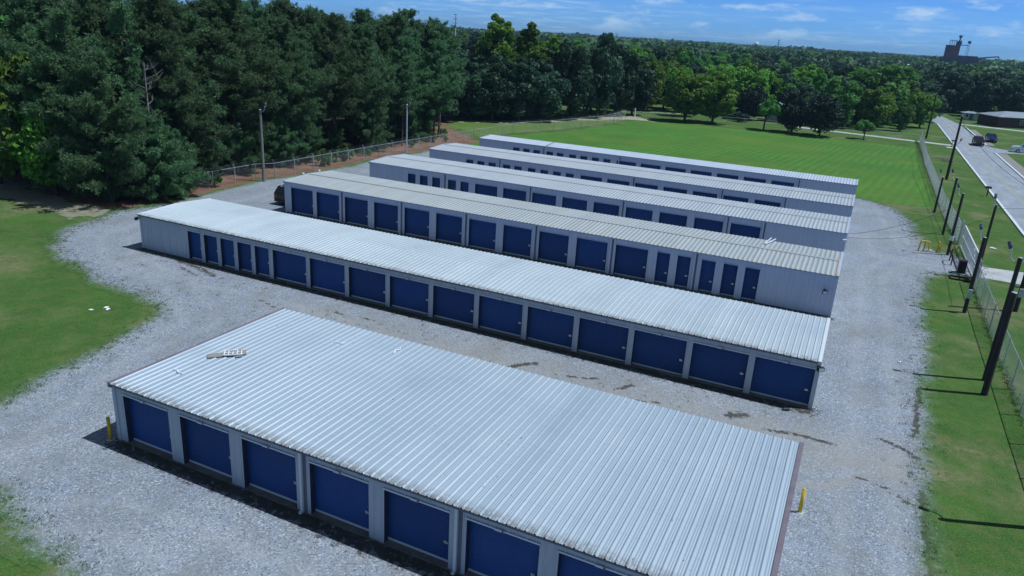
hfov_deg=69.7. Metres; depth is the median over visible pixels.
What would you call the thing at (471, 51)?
woodland tree
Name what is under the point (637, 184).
roll up door
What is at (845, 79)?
woodland tree
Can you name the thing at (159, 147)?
pine tree
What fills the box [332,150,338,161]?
understory bush
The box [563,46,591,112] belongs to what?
broadleaf tree
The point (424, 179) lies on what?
roll up door
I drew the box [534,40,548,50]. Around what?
woodland tree
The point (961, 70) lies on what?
roadside tree
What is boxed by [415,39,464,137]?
pine tree
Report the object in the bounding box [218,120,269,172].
young pine tree
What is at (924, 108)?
lawn tree
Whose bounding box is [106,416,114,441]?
bollard
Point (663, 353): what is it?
roll up door
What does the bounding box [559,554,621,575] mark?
roll up door
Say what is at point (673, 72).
lawn tree
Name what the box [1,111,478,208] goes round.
forest soil
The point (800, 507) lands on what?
bollard
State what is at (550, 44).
tall tree
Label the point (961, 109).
woodland tree
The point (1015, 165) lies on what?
pavement
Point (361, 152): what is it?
understory bush
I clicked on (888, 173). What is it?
field
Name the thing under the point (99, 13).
pine tree
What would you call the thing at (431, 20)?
pine tree
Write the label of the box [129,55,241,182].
pine tree
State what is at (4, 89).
broadleaf tree
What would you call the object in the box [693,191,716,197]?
roll up door
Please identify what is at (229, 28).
pine tree
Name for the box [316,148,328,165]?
understory bush
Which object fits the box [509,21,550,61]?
tall tree
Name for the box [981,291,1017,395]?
light pole
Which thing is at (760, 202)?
roll up door
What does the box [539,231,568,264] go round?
roll up door
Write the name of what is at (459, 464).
storage building
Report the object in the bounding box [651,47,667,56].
woodland tree
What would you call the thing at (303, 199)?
roll up door
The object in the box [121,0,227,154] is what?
pine tree
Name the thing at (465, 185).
roll up door
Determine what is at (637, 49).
woodland tree
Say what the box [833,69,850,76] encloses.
woodland tree
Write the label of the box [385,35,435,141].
pine tree
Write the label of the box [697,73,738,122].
lawn tree
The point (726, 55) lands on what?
woodland tree
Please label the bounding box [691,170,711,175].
roll up door
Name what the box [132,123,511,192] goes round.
chain link fence
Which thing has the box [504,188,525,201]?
roll up door
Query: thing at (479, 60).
broadleaf tree
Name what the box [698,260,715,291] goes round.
roll up door
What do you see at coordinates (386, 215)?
roll up door
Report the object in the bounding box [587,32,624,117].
broadleaf tree
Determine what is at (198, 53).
pine tree
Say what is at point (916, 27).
sky
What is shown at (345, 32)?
pine tree
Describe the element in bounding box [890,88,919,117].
lawn tree
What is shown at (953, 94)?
roadside tree
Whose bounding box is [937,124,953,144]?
kerb
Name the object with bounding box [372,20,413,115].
pine tree
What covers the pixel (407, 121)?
light pole
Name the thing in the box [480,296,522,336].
roll up door
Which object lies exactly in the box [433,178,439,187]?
roll up door
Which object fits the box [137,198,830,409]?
storage building
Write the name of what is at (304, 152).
young pine tree
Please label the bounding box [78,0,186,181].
pine tree
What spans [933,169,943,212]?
light pole
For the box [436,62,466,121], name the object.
broadleaf tree
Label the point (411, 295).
roll up door
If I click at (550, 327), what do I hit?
roll up door
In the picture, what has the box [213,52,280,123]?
pine tree
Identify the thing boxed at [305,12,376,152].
pine tree
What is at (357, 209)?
roll up door
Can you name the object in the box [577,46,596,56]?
woodland tree
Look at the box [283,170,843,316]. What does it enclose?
storage building
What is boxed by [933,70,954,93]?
roadside tree
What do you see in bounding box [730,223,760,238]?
roll up door
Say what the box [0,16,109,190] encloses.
pine tree
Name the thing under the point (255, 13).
pine tree
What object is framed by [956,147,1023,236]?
kerb
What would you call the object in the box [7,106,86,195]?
broadleaf tree
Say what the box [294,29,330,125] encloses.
pine tree
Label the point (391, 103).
pine tree
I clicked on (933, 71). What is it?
woodland tree
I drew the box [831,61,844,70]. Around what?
woodland tree
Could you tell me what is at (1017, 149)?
pickup truck
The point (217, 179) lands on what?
understory bush
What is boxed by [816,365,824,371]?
wall light
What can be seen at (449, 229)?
roll up door
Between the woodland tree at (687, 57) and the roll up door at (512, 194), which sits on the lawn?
the woodland tree at (687, 57)
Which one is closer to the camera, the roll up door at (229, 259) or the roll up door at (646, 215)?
the roll up door at (229, 259)
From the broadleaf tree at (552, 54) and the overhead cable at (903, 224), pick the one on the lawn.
the broadleaf tree at (552, 54)
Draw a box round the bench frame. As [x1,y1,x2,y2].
[949,275,969,281]
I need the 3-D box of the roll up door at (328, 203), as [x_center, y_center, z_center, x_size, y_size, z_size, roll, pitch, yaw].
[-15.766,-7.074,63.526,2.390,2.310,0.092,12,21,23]
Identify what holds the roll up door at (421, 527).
in the storage building at (459, 464)
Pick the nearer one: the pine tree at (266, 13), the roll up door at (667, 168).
the roll up door at (667, 168)
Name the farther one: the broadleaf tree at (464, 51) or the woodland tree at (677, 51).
the woodland tree at (677, 51)
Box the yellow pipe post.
[935,242,942,252]
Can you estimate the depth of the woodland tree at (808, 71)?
186.31 m
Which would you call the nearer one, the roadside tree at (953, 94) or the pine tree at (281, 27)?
the pine tree at (281, 27)
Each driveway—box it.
[797,127,952,145]
[961,124,1023,131]
[968,265,1023,283]
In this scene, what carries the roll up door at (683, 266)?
in the storage building at (784, 275)
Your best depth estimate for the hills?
3903.23 m
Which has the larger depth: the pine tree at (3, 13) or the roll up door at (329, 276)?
the pine tree at (3, 13)
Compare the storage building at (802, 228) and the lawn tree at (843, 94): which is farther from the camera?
the lawn tree at (843, 94)
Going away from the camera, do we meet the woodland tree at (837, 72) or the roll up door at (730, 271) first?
the roll up door at (730, 271)
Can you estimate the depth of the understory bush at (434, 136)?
110.26 m
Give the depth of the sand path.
152.88 m
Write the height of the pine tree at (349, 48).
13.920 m
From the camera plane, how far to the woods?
459.33 m
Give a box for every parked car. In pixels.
[274,185,284,202]
[971,135,984,145]
[985,133,997,142]
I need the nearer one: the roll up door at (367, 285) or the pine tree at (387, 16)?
the roll up door at (367, 285)
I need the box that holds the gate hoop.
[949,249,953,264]
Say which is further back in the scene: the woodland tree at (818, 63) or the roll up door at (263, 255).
the woodland tree at (818, 63)
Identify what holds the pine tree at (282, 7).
on the forest soil at (133, 201)
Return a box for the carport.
[961,111,978,120]
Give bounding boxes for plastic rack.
[223,350,242,355]
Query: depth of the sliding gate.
63.06 m
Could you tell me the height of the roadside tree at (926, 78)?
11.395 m
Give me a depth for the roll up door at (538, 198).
69.02 m
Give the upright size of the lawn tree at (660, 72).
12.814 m
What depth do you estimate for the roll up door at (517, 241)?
56.48 m
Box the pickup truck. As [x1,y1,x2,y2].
[1010,143,1023,152]
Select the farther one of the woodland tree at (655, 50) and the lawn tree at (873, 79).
the woodland tree at (655, 50)
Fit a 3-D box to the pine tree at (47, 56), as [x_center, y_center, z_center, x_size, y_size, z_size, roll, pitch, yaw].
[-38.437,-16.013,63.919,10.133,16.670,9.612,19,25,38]
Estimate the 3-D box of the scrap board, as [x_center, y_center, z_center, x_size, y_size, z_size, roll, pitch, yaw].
[-12.110,2.825,31.238,1.550,0.030,0.720,-5,21,-22]
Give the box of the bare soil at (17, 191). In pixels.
[0,179,109,218]
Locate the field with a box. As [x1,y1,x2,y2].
[469,120,933,207]
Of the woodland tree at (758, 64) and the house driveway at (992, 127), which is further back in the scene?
the woodland tree at (758, 64)
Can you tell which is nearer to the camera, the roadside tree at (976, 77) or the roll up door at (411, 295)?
the roll up door at (411, 295)
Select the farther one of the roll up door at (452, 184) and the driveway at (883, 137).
the driveway at (883, 137)
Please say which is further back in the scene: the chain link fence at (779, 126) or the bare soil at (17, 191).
the chain link fence at (779, 126)
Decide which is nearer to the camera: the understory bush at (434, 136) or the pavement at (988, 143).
the understory bush at (434, 136)
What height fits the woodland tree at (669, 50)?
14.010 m
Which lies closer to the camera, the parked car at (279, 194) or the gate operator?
the gate operator
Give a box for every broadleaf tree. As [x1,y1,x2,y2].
[0,15,39,174]
[0,51,60,188]
[0,80,29,183]
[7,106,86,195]
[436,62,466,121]
[451,51,470,116]
[452,48,475,61]
[456,58,497,119]
[474,56,485,64]
[477,53,519,114]
[477,62,518,120]
[505,62,542,121]
[509,56,542,117]
[529,59,571,120]
[533,49,556,111]
[553,38,595,119]
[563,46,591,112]
[579,50,613,113]
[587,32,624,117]
[609,55,634,112]
[610,44,639,114]
[622,54,656,114]
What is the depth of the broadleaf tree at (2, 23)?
69.56 m
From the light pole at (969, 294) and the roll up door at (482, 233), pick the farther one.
the roll up door at (482, 233)
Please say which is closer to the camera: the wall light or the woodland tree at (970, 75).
the wall light
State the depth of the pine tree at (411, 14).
139.10 m
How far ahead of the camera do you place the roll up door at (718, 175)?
84.68 m
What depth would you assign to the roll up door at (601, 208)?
66.60 m
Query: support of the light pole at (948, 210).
on the lawn
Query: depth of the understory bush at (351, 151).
92.69 m
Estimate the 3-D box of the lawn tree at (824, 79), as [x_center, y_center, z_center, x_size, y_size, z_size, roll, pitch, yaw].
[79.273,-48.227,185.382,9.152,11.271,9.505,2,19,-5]
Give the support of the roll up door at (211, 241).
in the storage building at (765, 352)
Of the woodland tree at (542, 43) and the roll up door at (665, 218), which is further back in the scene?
the woodland tree at (542, 43)
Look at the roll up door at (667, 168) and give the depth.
87.07 m
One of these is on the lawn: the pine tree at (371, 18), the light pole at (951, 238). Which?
the light pole at (951, 238)
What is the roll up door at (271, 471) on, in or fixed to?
in the storage building at (459, 464)
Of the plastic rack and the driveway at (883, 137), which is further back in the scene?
the driveway at (883, 137)
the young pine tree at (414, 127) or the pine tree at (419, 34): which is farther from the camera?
the pine tree at (419, 34)
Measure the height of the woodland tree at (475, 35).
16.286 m
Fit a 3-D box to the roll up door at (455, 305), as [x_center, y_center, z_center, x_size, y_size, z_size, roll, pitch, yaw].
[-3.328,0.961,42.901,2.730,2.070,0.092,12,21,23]
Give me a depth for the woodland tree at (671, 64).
219.34 m
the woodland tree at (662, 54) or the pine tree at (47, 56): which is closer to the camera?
the pine tree at (47, 56)
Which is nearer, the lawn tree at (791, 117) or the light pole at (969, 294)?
the light pole at (969, 294)
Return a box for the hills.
[354,21,928,55]
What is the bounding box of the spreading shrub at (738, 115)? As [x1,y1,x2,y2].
[731,111,748,121]
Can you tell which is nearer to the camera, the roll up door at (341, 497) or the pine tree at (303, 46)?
the roll up door at (341, 497)
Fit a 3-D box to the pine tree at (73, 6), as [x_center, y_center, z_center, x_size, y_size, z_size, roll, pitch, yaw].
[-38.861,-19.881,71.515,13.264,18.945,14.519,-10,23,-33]
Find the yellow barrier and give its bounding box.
[917,240,930,250]
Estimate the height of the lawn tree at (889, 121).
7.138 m
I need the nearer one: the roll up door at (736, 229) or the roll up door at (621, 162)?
the roll up door at (736, 229)
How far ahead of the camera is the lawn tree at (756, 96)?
170.49 m
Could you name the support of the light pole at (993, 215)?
on the lawn
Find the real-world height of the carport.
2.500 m
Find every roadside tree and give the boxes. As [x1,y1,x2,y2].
[920,74,933,85]
[920,85,948,116]
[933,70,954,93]
[938,71,974,112]
[952,68,974,109]
[963,73,1002,112]
[969,72,1003,112]
[995,79,1023,111]
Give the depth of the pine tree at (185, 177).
67.58 m
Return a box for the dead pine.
[133,59,162,197]
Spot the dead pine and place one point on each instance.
(145, 87)
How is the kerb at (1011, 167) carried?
on the road
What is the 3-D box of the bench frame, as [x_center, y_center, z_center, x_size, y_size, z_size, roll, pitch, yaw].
[35.071,-0.760,57.631,1.400,0.100,1.000,12,21,23]
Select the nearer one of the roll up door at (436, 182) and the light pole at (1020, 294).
the light pole at (1020, 294)
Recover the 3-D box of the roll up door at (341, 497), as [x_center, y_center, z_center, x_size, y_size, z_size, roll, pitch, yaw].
[-5.727,7.027,24.913,2.440,2.130,0.092,12,21,23]
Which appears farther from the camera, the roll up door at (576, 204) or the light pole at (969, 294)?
the roll up door at (576, 204)
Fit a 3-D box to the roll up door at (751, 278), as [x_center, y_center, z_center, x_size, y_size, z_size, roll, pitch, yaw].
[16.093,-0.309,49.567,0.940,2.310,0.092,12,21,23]
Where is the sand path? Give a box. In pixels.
[460,116,652,122]
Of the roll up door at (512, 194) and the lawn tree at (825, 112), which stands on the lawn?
the lawn tree at (825, 112)
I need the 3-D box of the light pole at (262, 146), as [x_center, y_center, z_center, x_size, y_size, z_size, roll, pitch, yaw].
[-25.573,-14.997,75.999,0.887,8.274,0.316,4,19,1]
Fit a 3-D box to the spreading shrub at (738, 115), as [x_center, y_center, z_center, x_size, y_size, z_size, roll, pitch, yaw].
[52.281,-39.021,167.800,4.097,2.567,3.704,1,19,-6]
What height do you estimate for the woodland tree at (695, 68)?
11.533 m
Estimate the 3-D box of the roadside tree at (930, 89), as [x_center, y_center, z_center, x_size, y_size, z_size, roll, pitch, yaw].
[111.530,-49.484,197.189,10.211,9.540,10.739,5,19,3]
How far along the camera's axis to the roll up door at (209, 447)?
27.43 m
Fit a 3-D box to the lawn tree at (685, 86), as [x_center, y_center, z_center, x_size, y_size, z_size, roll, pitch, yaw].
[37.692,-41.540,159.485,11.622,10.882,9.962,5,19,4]
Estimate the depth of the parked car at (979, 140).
148.39 m
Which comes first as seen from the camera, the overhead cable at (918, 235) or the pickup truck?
the overhead cable at (918, 235)
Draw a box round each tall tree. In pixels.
[474,13,516,115]
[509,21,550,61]
[544,36,561,54]
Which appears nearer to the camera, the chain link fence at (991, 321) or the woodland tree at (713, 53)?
the chain link fence at (991, 321)
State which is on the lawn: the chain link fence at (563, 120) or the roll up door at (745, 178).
the chain link fence at (563, 120)
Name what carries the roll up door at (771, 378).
in the storage building at (765, 352)
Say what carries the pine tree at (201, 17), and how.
on the forest soil at (133, 201)
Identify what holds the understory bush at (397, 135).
on the lawn
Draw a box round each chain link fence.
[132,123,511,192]
[513,110,625,132]
[635,112,919,140]
[920,130,962,239]
[973,258,1023,422]
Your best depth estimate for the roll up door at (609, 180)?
77.62 m
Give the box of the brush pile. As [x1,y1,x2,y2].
[931,157,958,162]
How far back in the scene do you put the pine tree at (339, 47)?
97.84 m
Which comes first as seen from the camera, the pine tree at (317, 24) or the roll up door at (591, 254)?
the roll up door at (591, 254)
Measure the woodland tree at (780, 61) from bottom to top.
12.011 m
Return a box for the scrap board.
[207,350,245,357]
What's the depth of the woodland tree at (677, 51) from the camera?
253.71 m
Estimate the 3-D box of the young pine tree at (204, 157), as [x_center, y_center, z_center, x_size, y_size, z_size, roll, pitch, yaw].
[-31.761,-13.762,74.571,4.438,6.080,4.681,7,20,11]
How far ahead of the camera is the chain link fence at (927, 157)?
94.08 m
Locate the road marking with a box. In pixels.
[944,119,1023,204]
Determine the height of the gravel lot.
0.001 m
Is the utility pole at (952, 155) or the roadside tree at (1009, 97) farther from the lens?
the roadside tree at (1009, 97)
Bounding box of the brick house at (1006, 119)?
[976,111,1023,128]
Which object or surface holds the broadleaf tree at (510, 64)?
on the lawn
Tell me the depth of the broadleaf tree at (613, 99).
169.60 m
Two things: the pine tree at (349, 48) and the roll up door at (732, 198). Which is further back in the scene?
the pine tree at (349, 48)
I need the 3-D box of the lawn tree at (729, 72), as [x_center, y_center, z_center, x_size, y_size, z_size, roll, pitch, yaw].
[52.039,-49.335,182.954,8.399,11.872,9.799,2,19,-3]
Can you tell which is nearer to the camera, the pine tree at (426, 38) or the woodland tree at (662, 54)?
the pine tree at (426, 38)
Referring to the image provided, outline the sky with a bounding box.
[123,0,1023,61]
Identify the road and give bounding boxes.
[925,116,1023,230]
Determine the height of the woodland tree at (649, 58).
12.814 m
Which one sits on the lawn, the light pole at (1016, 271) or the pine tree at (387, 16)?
the light pole at (1016, 271)
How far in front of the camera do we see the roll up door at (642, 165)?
88.25 m
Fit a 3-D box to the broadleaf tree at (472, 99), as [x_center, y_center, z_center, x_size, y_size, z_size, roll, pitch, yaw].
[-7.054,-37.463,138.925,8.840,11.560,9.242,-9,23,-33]
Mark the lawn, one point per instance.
(46, 317)
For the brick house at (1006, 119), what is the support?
on the lawn
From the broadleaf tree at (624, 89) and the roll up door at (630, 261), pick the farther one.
the broadleaf tree at (624, 89)
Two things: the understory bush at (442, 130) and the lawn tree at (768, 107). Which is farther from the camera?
the lawn tree at (768, 107)
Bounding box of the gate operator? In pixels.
[951,259,969,275]
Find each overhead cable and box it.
[849,217,990,238]
[853,204,959,233]
[936,90,1022,183]
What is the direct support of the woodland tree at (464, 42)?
on the ground
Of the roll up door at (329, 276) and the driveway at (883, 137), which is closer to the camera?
the roll up door at (329, 276)
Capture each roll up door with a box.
[129,398,171,453]
[185,418,231,477]
[190,231,201,259]
[206,235,217,263]
[223,239,234,267]
[240,243,251,271]
[247,441,296,502]
[257,246,269,275]
[275,250,306,284]
[293,188,312,215]
[312,258,344,293]
[314,465,368,530]
[318,192,338,220]
[347,197,367,225]
[351,267,384,303]
[376,202,397,231]
[388,491,449,561]
[392,276,428,313]
[406,208,428,237]
[409,174,415,183]
[421,176,427,185]
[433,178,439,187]
[435,286,473,324]
[437,213,461,243]
[449,180,455,189]
[462,182,468,191]
[468,521,539,575]
[470,219,495,250]
[476,184,496,196]
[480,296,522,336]
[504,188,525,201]
[504,225,531,256]
[528,307,573,348]
[533,193,555,205]
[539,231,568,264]
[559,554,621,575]
[563,197,586,210]
[576,238,607,271]
[578,318,628,361]
[581,176,601,181]
[594,202,618,215]
[608,179,628,185]
[614,245,647,279]
[617,161,635,165]
[626,207,652,221]
[632,330,686,374]
[635,183,657,189]
[641,164,660,169]
[655,252,669,283]
[659,212,686,226]
[664,187,686,193]
[666,167,685,172]
[675,256,690,287]
[689,343,748,389]
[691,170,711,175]
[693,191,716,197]
[694,218,722,232]
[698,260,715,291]
[717,174,738,179]
[720,264,737,295]
[723,195,747,202]
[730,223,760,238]
[741,267,759,300]
[744,177,765,182]
[750,357,814,405]
[755,200,780,206]
[771,181,793,186]
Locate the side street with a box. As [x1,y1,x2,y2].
[987,146,1023,153]
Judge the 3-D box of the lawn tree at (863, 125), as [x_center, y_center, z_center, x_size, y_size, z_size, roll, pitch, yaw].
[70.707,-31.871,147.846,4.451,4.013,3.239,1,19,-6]
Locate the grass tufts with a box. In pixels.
[0,140,1023,575]
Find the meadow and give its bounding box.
[448,119,625,136]
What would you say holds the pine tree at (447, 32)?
on the lawn
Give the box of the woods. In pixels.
[12,1,1023,80]
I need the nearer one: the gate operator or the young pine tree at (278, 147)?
the gate operator
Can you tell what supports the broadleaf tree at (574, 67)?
on the lawn
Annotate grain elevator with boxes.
[939,35,998,64]
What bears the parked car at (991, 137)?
on the pavement at (988, 143)
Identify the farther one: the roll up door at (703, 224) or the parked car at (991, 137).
the parked car at (991, 137)
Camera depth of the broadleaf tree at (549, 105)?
142.44 m
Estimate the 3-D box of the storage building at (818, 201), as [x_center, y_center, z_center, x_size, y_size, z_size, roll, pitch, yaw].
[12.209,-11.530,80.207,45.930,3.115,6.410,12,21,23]
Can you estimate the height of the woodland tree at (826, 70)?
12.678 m
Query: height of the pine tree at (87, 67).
13.397 m
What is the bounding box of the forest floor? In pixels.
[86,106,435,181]
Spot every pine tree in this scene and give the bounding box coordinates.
[0,0,9,15]
[0,0,39,85]
[0,0,91,69]
[0,2,117,195]
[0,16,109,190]
[6,0,35,35]
[27,0,136,94]
[27,45,156,201]
[70,0,153,125]
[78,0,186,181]
[88,0,234,145]
[94,105,202,200]
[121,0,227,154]
[128,0,142,27]
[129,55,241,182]
[135,5,248,122]
[144,128,212,197]
[184,0,210,136]
[188,0,281,162]
[190,136,223,178]
[191,0,312,174]
[192,40,219,156]
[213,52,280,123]
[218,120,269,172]
[242,0,268,35]
[249,13,343,164]
[252,14,313,158]
[255,113,310,165]
[256,0,312,40]
[259,0,303,23]
[261,3,268,18]
[265,38,338,158]
[288,7,332,101]
[290,113,328,161]
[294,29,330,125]
[304,5,324,15]
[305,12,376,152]
[311,16,326,132]
[312,68,336,142]
[313,12,343,133]
[320,122,351,155]
[334,22,401,145]
[335,32,347,128]
[341,27,356,132]
[343,102,394,150]
[344,38,394,123]
[344,42,353,140]
[349,8,393,51]
[359,14,375,25]
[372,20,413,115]
[375,55,399,119]
[377,9,425,132]
[377,113,396,144]
[378,13,399,119]
[383,54,431,145]
[385,25,396,127]
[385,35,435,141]
[391,27,445,116]
[394,113,427,142]
[396,8,424,30]
[401,101,441,137]
[414,26,453,55]
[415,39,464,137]
[419,19,468,137]
[420,20,463,131]
[428,16,457,120]
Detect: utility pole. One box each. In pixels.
[925,93,936,138]
[945,115,962,179]
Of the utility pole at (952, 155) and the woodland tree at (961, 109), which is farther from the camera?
the woodland tree at (961, 109)
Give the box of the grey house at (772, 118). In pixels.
[766,102,812,125]
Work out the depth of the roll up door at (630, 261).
52.92 m
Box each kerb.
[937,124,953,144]
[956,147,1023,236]
[995,153,1023,178]
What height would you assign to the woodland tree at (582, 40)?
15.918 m
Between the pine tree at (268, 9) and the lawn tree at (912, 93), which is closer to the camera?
the pine tree at (268, 9)
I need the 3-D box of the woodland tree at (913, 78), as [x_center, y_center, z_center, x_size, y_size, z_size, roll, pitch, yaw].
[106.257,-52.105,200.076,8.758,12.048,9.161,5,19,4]
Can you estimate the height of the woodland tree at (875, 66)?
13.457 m
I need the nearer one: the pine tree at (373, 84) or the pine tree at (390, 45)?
the pine tree at (373, 84)
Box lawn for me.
[0,103,1023,575]
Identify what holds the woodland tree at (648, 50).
on the lawn
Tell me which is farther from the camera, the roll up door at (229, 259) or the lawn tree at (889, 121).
the lawn tree at (889, 121)
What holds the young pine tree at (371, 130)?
on the forest soil at (133, 201)
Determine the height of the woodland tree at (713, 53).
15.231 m
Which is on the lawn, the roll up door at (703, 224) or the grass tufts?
the grass tufts
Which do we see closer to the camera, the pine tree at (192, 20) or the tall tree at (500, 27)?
the pine tree at (192, 20)
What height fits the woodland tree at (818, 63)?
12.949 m
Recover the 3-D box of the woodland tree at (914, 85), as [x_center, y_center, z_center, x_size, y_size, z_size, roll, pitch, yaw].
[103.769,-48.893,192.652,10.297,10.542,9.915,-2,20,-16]
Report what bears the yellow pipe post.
on the gravel lot
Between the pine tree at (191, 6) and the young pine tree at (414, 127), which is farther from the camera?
the young pine tree at (414, 127)
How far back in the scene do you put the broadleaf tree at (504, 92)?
137.74 m
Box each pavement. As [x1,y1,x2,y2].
[969,129,993,145]
[997,153,1023,175]
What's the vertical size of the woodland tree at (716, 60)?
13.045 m
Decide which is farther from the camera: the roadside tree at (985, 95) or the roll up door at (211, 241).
the roadside tree at (985, 95)
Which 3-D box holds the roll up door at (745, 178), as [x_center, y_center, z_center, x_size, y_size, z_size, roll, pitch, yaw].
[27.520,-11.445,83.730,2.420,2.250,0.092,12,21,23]
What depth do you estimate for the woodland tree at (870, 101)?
165.30 m
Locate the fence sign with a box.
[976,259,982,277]
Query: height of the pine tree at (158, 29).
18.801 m
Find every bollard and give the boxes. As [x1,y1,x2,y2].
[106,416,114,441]
[795,488,805,514]
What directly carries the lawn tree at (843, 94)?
on the lawn
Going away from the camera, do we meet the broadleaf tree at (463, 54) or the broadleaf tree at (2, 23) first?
the broadleaf tree at (2, 23)
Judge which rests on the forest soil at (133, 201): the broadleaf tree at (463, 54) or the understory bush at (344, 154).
the understory bush at (344, 154)
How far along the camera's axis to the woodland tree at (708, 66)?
207.28 m
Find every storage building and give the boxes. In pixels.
[107,308,803,575]
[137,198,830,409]
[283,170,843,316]
[369,154,850,251]
[429,143,854,216]
[479,134,858,194]
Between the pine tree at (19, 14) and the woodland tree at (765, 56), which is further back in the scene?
the woodland tree at (765, 56)
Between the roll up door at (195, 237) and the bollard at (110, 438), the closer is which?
the bollard at (110, 438)
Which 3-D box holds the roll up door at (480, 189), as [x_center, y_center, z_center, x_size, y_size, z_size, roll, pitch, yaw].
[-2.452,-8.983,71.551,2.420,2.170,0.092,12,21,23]
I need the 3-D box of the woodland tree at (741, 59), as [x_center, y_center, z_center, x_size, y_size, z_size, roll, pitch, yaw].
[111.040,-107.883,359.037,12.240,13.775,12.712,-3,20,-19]
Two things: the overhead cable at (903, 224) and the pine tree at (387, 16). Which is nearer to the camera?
the overhead cable at (903, 224)
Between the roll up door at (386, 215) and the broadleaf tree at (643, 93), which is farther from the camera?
the broadleaf tree at (643, 93)
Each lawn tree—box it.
[644,57,666,110]
[659,70,713,121]
[665,67,693,111]
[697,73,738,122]
[708,65,738,102]
[734,85,770,119]
[757,99,781,129]
[760,68,784,115]
[776,88,812,132]
[779,76,813,100]
[802,93,845,135]
[813,73,843,92]
[824,77,862,126]
[848,64,916,121]
[854,119,875,139]
[870,101,893,126]
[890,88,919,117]
[890,101,915,131]
[906,92,942,127]
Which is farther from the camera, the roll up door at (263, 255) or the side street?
the side street
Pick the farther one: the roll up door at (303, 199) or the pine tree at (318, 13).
the pine tree at (318, 13)
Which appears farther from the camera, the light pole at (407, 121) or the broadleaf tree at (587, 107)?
the broadleaf tree at (587, 107)
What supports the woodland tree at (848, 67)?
on the lawn
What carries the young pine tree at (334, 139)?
on the forest soil at (133, 201)
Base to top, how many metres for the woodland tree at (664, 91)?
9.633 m
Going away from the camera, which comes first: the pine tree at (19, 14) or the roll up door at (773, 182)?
the pine tree at (19, 14)
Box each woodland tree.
[453,36,467,47]
[458,33,469,41]
[463,31,483,50]
[466,44,489,60]
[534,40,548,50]
[573,38,589,46]
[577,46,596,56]
[629,45,648,56]
[638,55,657,65]
[641,47,655,57]
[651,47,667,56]
[654,70,670,108]
[656,47,673,63]
[657,59,679,70]
[665,47,672,55]
[673,46,692,63]
[673,47,697,59]
[676,49,704,66]
[686,62,708,74]
[701,54,721,65]
[703,64,732,71]
[704,54,727,65]
[710,48,732,59]
[716,51,733,66]
[731,52,751,67]
[731,66,770,113]
[733,60,757,107]
[747,52,773,61]
[752,62,768,66]
[769,64,796,101]
[775,59,790,65]
[791,63,825,98]
[799,84,823,100]
[807,60,833,71]
[812,66,833,78]
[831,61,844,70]
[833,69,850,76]
[839,64,866,72]
[840,76,866,124]
[853,86,897,125]
[872,64,895,68]
[896,75,920,88]
[906,81,925,114]
[923,66,949,75]
[948,70,973,78]
[951,90,970,111]
[996,71,1009,80]
[997,78,1006,85]
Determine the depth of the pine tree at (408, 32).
108.25 m
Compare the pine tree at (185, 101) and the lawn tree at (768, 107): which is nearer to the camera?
the pine tree at (185, 101)
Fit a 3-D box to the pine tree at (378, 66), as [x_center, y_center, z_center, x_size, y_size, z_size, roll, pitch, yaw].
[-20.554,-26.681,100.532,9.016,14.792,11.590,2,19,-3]
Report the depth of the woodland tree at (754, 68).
184.35 m
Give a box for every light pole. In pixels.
[259,102,266,181]
[406,99,411,151]
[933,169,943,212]
[941,168,957,234]
[946,183,964,254]
[962,224,986,312]
[981,193,997,259]
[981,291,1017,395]
[982,241,1022,380]
[1013,275,1023,311]
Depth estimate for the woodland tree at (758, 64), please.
214.02 m
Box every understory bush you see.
[204,176,223,186]
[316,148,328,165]
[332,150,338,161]
[338,148,348,161]
[341,149,354,158]
[359,149,367,155]
[394,132,400,140]
[428,132,436,142]
[437,128,447,136]
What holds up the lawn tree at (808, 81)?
on the lawn
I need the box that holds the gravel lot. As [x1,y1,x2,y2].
[0,151,997,575]
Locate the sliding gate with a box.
[957,220,978,274]
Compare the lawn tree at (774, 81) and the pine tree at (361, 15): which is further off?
the lawn tree at (774, 81)
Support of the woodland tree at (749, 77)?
on the lawn
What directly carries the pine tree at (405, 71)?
on the forest soil at (133, 201)
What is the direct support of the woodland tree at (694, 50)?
on the ground
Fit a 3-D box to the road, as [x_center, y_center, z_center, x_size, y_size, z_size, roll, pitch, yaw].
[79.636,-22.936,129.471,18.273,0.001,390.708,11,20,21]
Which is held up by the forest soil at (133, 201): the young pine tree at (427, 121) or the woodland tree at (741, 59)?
the young pine tree at (427, 121)
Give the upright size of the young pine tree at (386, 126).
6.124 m
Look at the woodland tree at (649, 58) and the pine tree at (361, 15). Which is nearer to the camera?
the pine tree at (361, 15)
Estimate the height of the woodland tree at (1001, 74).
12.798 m
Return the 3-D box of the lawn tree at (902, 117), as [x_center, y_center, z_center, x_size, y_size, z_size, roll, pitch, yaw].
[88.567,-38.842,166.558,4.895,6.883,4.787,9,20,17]
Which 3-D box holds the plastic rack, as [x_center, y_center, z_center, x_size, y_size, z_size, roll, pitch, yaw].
[-11.858,2.748,31.321,0.800,0.050,0.480,-2,20,-14]

